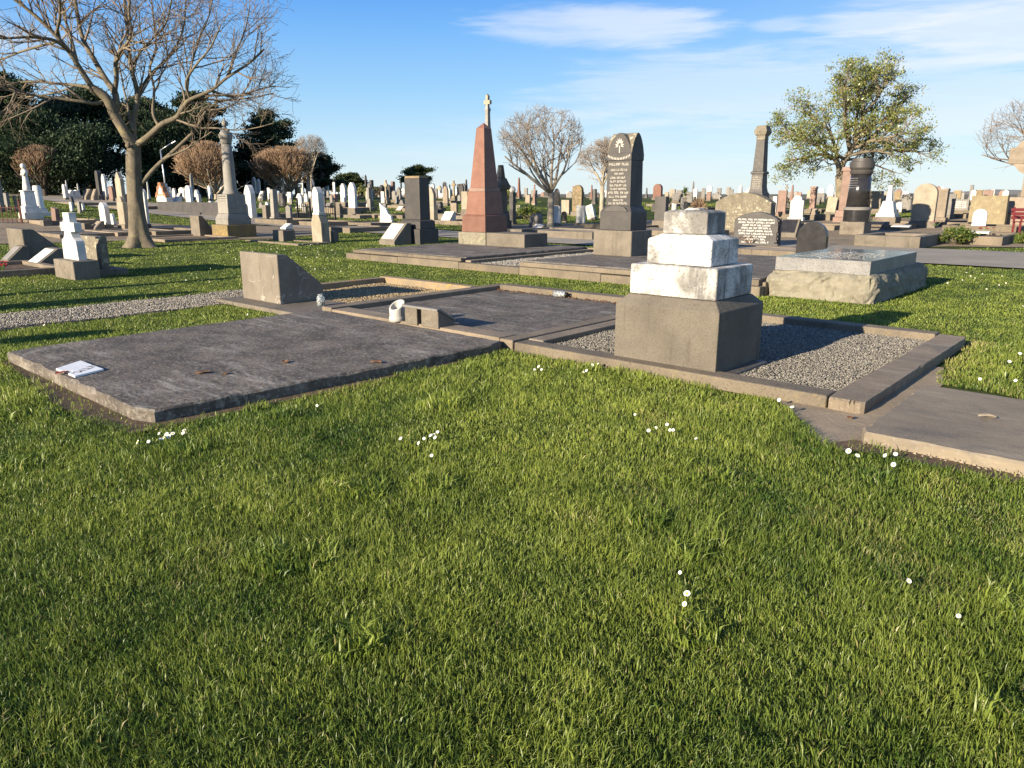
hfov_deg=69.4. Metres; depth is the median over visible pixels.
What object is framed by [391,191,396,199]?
headstone
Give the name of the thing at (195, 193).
headstone
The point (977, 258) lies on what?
road
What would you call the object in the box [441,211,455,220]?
desk marker
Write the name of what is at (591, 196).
obelisk
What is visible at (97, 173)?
headstone
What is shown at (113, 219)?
headstone
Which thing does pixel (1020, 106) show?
bare tree
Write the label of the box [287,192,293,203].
headstone
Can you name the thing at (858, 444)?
soil
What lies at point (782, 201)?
headstone
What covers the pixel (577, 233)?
kerbed plot
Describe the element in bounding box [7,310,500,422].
grave slab
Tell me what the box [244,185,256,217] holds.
headstone
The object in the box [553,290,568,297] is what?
glass bottle
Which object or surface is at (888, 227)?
kerbed plot
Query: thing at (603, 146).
bare tree
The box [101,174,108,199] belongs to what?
headstone
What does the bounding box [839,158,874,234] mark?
column monument
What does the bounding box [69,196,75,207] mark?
headstone
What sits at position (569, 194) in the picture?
headstone
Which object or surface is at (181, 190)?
headstone
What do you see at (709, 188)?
headstone
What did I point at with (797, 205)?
headstone
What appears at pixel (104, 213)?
headstone
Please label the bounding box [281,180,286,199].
column monument
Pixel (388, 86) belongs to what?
sky
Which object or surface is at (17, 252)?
desk marker
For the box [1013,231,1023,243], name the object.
shrub
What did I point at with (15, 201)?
headstone
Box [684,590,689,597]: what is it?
daisy
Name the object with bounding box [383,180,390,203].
celtic cross
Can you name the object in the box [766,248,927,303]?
ledger tomb
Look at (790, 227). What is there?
desk marker
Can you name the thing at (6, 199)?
headstone
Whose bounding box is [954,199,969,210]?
headstone
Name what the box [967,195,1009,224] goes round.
headstone
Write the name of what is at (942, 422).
grave slab
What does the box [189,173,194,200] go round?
obelisk
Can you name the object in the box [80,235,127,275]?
headstone
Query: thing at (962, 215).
kerbed plot
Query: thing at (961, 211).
kerbed plot
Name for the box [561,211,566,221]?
headstone
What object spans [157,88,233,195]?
evergreen tree
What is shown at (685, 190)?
cabbage tree
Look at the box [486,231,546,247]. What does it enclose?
stone block
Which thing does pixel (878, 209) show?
kerbed plot
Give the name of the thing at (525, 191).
headstone
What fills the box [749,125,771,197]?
column monument
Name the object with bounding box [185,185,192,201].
headstone
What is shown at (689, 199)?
headstone
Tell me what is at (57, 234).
kerbed plot
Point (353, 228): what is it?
kerbed plot
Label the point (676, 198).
desk marker
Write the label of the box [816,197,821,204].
desk marker
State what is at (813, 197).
pillar monument
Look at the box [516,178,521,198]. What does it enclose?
obelisk
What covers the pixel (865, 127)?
leafy tree
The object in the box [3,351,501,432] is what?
soil
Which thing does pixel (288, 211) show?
headstone
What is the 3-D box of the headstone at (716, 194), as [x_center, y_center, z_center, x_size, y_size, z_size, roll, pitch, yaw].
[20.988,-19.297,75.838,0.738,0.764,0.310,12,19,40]
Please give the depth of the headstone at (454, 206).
41.83 m
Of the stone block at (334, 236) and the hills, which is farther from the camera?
the hills
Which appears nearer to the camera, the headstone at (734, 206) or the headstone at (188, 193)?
the headstone at (734, 206)
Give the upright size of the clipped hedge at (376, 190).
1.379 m
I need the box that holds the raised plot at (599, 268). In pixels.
[346,242,775,296]
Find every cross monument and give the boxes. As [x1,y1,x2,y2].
[53,212,100,280]
[301,177,304,196]
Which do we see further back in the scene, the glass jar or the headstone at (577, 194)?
the headstone at (577, 194)
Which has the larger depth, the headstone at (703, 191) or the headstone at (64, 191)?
the headstone at (703, 191)
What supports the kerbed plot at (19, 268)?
on the ground at (632, 662)
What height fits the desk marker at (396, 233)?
0.670 m
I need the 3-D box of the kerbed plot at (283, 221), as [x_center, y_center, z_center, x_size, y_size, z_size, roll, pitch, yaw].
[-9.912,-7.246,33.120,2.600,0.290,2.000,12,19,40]
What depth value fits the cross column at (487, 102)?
37.15 m
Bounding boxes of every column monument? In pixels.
[212,118,256,236]
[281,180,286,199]
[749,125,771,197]
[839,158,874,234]
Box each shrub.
[357,184,365,196]
[516,203,539,219]
[690,195,708,206]
[938,225,980,244]
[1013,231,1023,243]
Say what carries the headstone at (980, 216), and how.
on the graveyard ground at (836, 237)
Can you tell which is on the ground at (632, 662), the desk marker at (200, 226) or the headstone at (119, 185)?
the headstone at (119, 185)
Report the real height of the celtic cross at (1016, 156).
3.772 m
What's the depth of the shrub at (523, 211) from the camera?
36.81 m
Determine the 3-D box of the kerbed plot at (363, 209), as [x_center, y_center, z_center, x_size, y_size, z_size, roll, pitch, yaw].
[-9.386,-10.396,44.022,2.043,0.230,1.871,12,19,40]
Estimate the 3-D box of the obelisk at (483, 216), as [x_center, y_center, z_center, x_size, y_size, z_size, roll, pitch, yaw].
[-0.722,-5.186,19.272,1.000,3.060,1.000,12,19,40]
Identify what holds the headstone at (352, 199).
on the ground at (632, 662)
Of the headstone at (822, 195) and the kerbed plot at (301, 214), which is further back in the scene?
the headstone at (822, 195)
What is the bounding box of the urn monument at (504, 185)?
[497,165,511,227]
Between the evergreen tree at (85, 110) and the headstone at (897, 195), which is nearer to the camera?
the headstone at (897, 195)
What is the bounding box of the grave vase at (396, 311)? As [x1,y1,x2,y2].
[389,299,404,321]
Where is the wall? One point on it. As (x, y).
(206, 208)
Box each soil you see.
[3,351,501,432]
[824,440,1023,483]
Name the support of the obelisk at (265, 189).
on the ground at (632, 662)
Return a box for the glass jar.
[316,294,324,305]
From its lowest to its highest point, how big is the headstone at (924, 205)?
1.813 m
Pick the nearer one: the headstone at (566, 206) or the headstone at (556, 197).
the headstone at (566, 206)
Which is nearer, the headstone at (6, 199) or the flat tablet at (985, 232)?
the flat tablet at (985, 232)
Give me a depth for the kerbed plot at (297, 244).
22.64 m
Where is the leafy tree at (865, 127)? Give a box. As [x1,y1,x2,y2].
[766,47,949,209]
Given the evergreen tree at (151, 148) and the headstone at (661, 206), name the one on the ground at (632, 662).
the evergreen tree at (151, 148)
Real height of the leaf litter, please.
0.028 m
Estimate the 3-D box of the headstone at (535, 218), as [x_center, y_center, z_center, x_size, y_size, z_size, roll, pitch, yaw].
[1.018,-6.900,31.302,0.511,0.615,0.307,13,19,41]
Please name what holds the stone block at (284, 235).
on the ground at (632, 662)
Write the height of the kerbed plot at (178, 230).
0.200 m
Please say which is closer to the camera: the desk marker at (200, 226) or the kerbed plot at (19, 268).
the kerbed plot at (19, 268)
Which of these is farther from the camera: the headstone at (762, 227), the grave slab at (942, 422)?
the headstone at (762, 227)
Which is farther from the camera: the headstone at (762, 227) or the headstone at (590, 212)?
the headstone at (590, 212)
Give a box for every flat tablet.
[891,225,911,226]
[971,231,990,233]
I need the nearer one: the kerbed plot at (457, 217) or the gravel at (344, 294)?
the gravel at (344, 294)
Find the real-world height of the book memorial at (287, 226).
0.365 m
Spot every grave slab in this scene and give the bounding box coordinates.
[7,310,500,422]
[861,386,1023,474]
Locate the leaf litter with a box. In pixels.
[454,289,615,334]
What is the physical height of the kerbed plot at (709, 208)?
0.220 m
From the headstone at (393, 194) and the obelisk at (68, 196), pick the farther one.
the headstone at (393, 194)
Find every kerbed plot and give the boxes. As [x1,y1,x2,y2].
[0,260,55,277]
[18,218,99,224]
[36,230,127,237]
[56,202,116,205]
[84,228,174,235]
[108,205,157,208]
[123,227,190,234]
[151,234,236,242]
[216,276,475,314]
[246,239,331,245]
[255,218,311,224]
[258,212,299,217]
[279,212,312,217]
[298,220,360,225]
[312,207,360,212]
[322,283,623,351]
[329,225,388,232]
[331,214,379,218]
[335,202,373,206]
[347,221,400,225]
[348,213,399,217]
[357,207,377,211]
[387,205,404,207]
[396,214,404,218]
[434,219,461,225]
[436,201,460,203]
[438,215,462,219]
[510,227,598,239]
[515,313,965,413]
[516,215,529,218]
[584,223,657,227]
[646,227,728,234]
[688,207,714,209]
[738,245,795,255]
[778,214,834,220]
[800,223,839,230]
[804,208,825,213]
[854,232,940,247]
[871,208,905,212]
[871,223,916,230]
[900,220,971,225]
[942,223,1023,231]
[954,211,968,212]
[954,213,968,218]
[962,232,1019,245]
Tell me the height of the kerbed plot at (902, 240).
0.370 m
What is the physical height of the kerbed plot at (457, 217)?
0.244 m
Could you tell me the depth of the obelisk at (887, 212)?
33.12 m
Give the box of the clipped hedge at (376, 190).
[371,186,384,195]
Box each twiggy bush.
[10,144,66,195]
[171,139,249,199]
[248,144,316,193]
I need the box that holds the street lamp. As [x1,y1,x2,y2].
[160,141,175,183]
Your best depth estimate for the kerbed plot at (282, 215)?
36.80 m
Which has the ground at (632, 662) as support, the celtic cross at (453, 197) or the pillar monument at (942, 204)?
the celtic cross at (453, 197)
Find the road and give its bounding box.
[9,194,1023,267]
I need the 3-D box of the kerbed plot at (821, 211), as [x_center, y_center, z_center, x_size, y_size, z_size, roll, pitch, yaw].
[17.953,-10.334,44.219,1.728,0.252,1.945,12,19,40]
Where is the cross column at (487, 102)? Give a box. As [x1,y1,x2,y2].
[484,94,491,127]
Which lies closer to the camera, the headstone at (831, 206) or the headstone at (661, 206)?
the headstone at (661, 206)
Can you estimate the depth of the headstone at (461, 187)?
74.02 m
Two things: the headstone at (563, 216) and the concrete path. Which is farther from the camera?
the headstone at (563, 216)
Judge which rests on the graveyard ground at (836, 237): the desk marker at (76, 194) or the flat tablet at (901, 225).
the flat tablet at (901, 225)
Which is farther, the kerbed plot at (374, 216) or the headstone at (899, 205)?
the headstone at (899, 205)
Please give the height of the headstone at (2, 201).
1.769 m
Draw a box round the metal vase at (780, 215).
[774,212,782,243]
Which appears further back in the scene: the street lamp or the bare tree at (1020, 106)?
the street lamp
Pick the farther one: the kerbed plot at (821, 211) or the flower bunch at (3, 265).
the kerbed plot at (821, 211)
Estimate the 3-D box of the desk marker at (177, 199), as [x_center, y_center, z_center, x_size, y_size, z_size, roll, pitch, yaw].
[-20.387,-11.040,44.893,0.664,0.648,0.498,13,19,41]
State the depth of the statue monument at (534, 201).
53.82 m
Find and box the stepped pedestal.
[614,208,766,374]
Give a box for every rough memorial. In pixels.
[279,193,286,205]
[435,202,443,212]
[901,194,912,211]
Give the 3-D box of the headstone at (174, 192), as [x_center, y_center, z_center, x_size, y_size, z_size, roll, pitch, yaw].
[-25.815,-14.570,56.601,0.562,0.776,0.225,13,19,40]
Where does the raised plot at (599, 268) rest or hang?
on the ground at (632, 662)
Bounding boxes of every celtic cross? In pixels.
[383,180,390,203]
[450,180,457,200]
[1006,140,1023,224]
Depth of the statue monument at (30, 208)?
33.09 m
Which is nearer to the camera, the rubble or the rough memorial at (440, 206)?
the rubble
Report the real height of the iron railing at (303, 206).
1.112 m
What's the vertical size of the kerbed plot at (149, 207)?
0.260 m
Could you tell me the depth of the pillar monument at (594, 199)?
56.20 m
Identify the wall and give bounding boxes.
[157,202,217,215]
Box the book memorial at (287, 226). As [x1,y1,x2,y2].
[280,223,293,229]
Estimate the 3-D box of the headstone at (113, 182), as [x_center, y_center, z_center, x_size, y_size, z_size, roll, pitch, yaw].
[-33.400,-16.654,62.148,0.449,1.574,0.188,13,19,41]
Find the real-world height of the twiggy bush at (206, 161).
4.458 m
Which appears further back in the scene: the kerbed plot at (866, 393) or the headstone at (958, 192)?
the headstone at (958, 192)
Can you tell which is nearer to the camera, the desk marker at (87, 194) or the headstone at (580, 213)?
the headstone at (580, 213)
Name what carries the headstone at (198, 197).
on the ground at (632, 662)
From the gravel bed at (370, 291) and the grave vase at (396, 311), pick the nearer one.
the grave vase at (396, 311)
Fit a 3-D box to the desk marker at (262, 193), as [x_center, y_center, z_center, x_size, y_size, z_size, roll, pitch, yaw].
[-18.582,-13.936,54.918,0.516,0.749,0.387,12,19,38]
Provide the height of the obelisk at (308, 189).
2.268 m
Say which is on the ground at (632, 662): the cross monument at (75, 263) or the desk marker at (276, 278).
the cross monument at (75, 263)
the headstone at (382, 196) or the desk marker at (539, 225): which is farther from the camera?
the headstone at (382, 196)
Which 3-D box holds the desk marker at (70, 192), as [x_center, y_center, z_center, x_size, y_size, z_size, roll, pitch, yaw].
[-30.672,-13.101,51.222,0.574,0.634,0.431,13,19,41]
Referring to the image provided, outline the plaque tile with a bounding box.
[56,360,103,377]
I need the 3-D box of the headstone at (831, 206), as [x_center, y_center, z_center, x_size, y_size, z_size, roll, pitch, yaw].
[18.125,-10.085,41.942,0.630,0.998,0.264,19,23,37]
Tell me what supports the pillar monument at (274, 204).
on the ground at (632, 662)
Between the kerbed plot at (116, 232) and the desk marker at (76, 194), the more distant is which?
the desk marker at (76, 194)
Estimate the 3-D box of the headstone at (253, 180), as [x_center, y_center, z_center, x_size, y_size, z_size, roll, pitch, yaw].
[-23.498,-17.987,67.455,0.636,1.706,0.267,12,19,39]
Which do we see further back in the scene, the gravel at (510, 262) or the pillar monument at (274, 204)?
the pillar monument at (274, 204)
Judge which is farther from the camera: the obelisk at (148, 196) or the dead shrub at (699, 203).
the obelisk at (148, 196)
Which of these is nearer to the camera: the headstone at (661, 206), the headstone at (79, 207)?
the headstone at (661, 206)
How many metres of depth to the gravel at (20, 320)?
9.76 m
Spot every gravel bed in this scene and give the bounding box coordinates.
[325,284,433,302]
[484,253,592,266]
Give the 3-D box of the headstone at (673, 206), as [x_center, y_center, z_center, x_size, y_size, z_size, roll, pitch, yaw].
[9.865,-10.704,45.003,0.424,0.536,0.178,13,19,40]
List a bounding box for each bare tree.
[0,0,300,247]
[292,134,327,187]
[498,101,585,226]
[574,136,610,217]
[974,98,1023,168]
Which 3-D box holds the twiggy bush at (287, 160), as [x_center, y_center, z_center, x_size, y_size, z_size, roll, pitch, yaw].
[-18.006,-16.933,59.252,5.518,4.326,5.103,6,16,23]
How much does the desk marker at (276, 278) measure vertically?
0.666 m
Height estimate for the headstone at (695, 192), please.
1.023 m
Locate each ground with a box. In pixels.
[0,194,1023,767]
[0,218,311,243]
[507,223,599,230]
[646,218,1023,246]
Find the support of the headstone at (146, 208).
on the graveyard ground at (264, 232)
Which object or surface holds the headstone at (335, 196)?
on the kerbed plot
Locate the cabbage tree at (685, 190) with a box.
[680,187,690,201]
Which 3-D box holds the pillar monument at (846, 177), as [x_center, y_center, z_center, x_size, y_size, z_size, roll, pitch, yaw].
[15.632,-8.806,34.529,0.822,2.534,0.781,12,19,40]
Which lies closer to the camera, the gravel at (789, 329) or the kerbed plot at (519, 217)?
the gravel at (789, 329)
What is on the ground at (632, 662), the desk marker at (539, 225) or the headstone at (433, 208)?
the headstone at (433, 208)
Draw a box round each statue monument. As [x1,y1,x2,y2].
[18,163,43,218]
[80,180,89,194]
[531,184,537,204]
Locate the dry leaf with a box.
[978,414,995,417]
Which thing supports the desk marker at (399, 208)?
on the ground at (632, 662)
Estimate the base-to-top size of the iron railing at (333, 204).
1.114 m
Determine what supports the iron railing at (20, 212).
on the graveyard ground at (264, 232)
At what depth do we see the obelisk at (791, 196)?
64.71 m
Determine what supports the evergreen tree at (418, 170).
on the ground at (632, 662)
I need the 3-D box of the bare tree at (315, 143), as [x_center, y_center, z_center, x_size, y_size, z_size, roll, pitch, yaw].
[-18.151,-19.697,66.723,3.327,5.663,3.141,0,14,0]
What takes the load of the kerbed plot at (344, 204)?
on the ground at (632, 662)
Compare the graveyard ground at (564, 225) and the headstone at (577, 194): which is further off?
the headstone at (577, 194)
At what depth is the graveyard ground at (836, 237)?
25.78 m
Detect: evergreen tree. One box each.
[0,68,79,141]
[0,99,124,194]
[34,83,125,191]
[91,93,174,164]
[103,109,236,194]
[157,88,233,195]
[232,108,304,190]
[233,138,284,193]
[298,149,349,189]
[329,172,368,193]
[396,164,437,183]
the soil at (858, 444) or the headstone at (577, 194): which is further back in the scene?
the headstone at (577, 194)
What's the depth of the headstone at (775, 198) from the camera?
41.43 m
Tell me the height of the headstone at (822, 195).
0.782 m
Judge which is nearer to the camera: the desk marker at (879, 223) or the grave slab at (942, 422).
the grave slab at (942, 422)
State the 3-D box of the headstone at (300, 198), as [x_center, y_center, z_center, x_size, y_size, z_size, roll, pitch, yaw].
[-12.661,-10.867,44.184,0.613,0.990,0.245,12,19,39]
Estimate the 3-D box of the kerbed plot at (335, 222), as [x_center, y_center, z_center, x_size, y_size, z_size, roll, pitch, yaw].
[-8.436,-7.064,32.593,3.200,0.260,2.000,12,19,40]
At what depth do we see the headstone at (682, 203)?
44.91 m
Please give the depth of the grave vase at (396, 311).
8.31 m
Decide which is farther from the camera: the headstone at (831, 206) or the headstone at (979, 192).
the headstone at (979, 192)
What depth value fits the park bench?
27.05 m
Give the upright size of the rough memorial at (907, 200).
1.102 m
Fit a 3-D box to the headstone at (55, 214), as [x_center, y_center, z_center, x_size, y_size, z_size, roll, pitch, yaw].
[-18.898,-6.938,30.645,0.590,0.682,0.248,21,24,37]
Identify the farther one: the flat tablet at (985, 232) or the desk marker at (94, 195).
the desk marker at (94, 195)
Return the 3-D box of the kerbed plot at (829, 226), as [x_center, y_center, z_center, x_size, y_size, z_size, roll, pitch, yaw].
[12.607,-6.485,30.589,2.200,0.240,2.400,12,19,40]
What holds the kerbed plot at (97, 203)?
on the ground at (632, 662)
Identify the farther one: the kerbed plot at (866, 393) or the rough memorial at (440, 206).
the rough memorial at (440, 206)
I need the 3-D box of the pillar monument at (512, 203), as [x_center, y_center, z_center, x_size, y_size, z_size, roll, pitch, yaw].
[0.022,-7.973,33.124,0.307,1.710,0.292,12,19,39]
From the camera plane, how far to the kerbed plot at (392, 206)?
47.83 m
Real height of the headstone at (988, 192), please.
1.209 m
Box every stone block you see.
[40,220,52,225]
[81,223,91,229]
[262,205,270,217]
[273,229,295,241]
[329,231,338,241]
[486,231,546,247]
[870,191,883,207]
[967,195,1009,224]
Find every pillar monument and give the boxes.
[269,189,280,217]
[366,187,371,201]
[390,181,394,197]
[401,176,438,244]
[509,186,516,224]
[591,189,597,203]
[809,186,817,208]
[832,167,850,221]
[935,188,950,219]
[968,185,973,198]
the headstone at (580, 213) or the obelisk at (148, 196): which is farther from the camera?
the obelisk at (148, 196)
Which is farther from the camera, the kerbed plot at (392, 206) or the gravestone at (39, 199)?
the kerbed plot at (392, 206)
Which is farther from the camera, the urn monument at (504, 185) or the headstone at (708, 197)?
the headstone at (708, 197)
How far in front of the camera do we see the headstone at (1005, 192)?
74.16 m
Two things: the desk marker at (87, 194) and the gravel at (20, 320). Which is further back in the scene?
the desk marker at (87, 194)
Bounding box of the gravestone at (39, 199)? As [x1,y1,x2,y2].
[32,185,50,215]
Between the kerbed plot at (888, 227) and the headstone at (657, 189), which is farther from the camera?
the headstone at (657, 189)
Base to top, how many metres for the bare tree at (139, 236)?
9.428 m
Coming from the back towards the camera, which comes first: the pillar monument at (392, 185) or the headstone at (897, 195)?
the pillar monument at (392, 185)
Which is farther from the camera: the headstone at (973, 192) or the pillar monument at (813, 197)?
the headstone at (973, 192)
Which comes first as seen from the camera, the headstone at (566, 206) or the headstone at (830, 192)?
the headstone at (566, 206)
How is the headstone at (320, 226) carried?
on the kerbed plot at (297, 244)
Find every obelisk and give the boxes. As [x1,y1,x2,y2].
[65,180,69,198]
[146,181,151,200]
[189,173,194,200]
[263,180,267,195]
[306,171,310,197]
[458,123,508,244]
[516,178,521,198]
[589,185,592,199]
[789,185,793,201]
[873,185,901,222]
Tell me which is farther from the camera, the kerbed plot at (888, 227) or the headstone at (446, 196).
the headstone at (446, 196)
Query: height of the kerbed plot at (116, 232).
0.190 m
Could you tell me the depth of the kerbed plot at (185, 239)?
24.11 m
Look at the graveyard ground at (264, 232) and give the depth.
28.11 m
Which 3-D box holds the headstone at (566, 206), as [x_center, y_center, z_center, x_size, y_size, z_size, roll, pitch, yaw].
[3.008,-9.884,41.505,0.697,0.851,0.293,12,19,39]
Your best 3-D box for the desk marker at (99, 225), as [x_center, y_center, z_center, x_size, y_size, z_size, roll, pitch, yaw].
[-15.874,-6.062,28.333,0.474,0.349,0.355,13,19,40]
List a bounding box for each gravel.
[0,289,242,328]
[323,282,444,302]
[480,252,592,266]
[554,322,926,390]
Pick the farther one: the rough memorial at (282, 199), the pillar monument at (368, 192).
the pillar monument at (368, 192)
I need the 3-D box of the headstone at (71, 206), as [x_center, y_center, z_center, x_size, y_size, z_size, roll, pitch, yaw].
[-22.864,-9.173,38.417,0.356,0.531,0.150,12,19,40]
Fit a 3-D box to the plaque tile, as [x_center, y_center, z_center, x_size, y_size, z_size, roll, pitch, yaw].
[-3.561,-0.130,6.103,0.575,0.015,0.288,12,19,40]
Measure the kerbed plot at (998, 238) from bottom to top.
0.310 m
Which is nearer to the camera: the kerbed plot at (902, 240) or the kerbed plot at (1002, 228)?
the kerbed plot at (902, 240)
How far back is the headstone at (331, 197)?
46.97 m
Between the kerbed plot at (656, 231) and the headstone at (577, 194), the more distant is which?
the headstone at (577, 194)
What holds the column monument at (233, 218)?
on the graveyard ground at (264, 232)
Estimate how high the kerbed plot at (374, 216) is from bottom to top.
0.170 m
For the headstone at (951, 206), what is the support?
on the graveyard ground at (836, 237)
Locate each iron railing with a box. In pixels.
[0,199,22,222]
[296,198,311,218]
[319,198,335,219]
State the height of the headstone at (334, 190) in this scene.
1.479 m
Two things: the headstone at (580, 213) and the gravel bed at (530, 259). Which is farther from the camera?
the headstone at (580, 213)
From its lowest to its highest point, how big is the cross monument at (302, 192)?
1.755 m
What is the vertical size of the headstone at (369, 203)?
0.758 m
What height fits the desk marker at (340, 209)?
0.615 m
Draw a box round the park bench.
[1011,207,1023,232]
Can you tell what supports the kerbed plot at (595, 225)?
on the ground at (632, 662)
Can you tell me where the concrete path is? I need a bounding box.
[780,366,943,450]
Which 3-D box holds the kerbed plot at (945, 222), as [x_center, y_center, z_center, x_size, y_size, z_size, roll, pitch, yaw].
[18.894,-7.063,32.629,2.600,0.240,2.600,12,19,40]
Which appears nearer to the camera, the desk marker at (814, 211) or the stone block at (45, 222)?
the stone block at (45, 222)
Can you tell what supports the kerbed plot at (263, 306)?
on the ground at (632, 662)
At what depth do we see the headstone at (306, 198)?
52.94 m
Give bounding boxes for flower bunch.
[0,261,7,269]
[739,236,759,242]
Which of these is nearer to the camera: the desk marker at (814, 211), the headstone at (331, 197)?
the desk marker at (814, 211)
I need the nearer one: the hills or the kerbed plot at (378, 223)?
the kerbed plot at (378, 223)
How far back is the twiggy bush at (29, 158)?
53.35 m
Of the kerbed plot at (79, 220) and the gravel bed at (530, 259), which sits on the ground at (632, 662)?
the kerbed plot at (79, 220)
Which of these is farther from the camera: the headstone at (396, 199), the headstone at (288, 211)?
the headstone at (396, 199)
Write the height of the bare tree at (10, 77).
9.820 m
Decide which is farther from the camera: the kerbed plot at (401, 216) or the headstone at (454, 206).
the headstone at (454, 206)
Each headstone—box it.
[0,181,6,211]
[3,193,11,210]
[12,195,18,211]
[50,207,59,220]
[62,184,68,199]
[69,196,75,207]
[69,202,74,211]
[76,202,82,212]
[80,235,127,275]
[94,170,102,198]
[99,202,113,228]
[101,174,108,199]
[108,186,115,200]
[110,213,116,225]
[112,177,115,194]
[115,172,126,201]
[116,196,127,228]
[143,189,151,227]
[172,188,176,197]
[178,187,185,199]
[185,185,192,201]
[194,190,198,200]
[196,194,200,201]
[207,185,213,200]
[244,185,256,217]
[251,177,256,195]
[256,179,260,196]
[267,188,269,200]
[285,205,292,217]
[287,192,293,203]
[296,193,303,209]
[304,193,308,201]
[311,187,329,241]
[329,195,333,206]
[331,194,337,201]
[333,182,335,193]
[340,183,346,201]
[348,182,358,213]
[367,199,372,211]
[379,185,383,197]
[379,203,392,221]
[381,191,384,203]
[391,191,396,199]
[394,195,398,203]
[396,187,401,199]
[429,187,437,219]
[443,186,449,205]
[450,203,457,212]
[459,184,463,194]
[461,191,468,215]
[524,188,527,196]
[525,195,530,203]
[529,213,542,226]
[554,188,559,205]
[554,206,561,225]
[561,200,570,214]
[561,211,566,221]
[566,191,571,197]
[570,185,583,215]
[575,205,585,225]
[586,204,597,219]
[593,133,651,256]
[651,184,662,199]
[652,196,668,227]
[669,189,675,197]
[671,203,677,209]
[680,197,684,209]
[687,192,692,202]
[693,189,697,199]
[700,188,705,199]
[706,186,711,197]
[706,191,710,200]
[713,192,718,198]
[715,192,775,231]
[734,212,781,245]
[773,196,777,213]
[775,190,787,215]
[788,195,804,220]
[796,222,828,252]
[817,193,825,201]
[824,197,838,213]
[826,184,833,197]
[894,192,900,200]
[896,202,902,212]
[908,183,938,227]
[946,194,956,218]
[953,190,961,198]
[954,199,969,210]
[970,190,976,201]
[971,209,987,225]
[976,190,982,194]
[984,190,993,194]
[1002,190,1008,195]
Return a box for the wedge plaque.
[401,304,455,328]
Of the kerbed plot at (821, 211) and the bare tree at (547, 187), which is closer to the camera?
the bare tree at (547, 187)
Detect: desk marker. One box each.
[0,245,29,260]
[6,228,58,258]
[25,247,63,266]
[68,190,73,196]
[73,190,78,198]
[83,189,91,199]
[91,189,98,199]
[92,221,104,228]
[173,196,181,201]
[190,215,212,235]
[240,251,323,303]
[258,191,265,200]
[335,203,345,213]
[379,222,411,245]
[395,206,404,210]
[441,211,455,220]
[533,224,546,227]
[671,193,681,202]
[781,219,800,237]
[809,208,817,219]
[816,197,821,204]
[871,221,889,229]
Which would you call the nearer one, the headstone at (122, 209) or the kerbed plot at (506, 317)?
the kerbed plot at (506, 317)
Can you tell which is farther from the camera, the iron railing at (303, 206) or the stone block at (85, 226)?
the iron railing at (303, 206)
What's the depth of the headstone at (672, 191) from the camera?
97.72 m
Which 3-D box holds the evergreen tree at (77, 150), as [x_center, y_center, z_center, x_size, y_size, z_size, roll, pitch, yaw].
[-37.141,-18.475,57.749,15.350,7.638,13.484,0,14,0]
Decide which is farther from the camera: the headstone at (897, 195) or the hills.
the hills
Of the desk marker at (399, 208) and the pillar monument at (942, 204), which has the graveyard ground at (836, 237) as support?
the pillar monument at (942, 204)
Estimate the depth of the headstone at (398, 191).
61.07 m
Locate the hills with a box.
[909,189,1020,193]
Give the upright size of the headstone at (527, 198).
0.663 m
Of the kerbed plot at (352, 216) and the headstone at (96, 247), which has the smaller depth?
the headstone at (96, 247)
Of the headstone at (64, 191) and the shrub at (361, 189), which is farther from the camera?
the shrub at (361, 189)
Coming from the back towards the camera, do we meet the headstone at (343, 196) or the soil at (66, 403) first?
the headstone at (343, 196)
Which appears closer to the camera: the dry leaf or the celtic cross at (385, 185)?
the dry leaf
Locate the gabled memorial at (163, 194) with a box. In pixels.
[155,182,172,201]
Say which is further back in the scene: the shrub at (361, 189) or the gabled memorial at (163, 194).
the shrub at (361, 189)
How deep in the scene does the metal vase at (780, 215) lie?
19.92 m
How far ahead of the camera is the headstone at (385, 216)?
32.59 m
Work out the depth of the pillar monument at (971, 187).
79.78 m
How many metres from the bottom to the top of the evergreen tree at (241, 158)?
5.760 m
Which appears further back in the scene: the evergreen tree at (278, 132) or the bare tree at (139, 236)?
the evergreen tree at (278, 132)
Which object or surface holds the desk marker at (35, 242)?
on the ground at (632, 662)
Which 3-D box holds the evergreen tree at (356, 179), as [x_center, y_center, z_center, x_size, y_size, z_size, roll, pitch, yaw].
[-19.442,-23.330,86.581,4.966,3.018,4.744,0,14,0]
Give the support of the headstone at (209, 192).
on the ground at (632, 662)
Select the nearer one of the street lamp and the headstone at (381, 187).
the street lamp
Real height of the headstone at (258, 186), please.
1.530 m
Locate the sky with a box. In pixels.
[0,0,1023,193]
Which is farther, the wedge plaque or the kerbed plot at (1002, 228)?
the kerbed plot at (1002, 228)
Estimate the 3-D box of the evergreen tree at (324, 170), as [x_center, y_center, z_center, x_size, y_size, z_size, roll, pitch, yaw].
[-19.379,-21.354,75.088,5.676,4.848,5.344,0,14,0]
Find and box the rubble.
[863,441,1023,477]

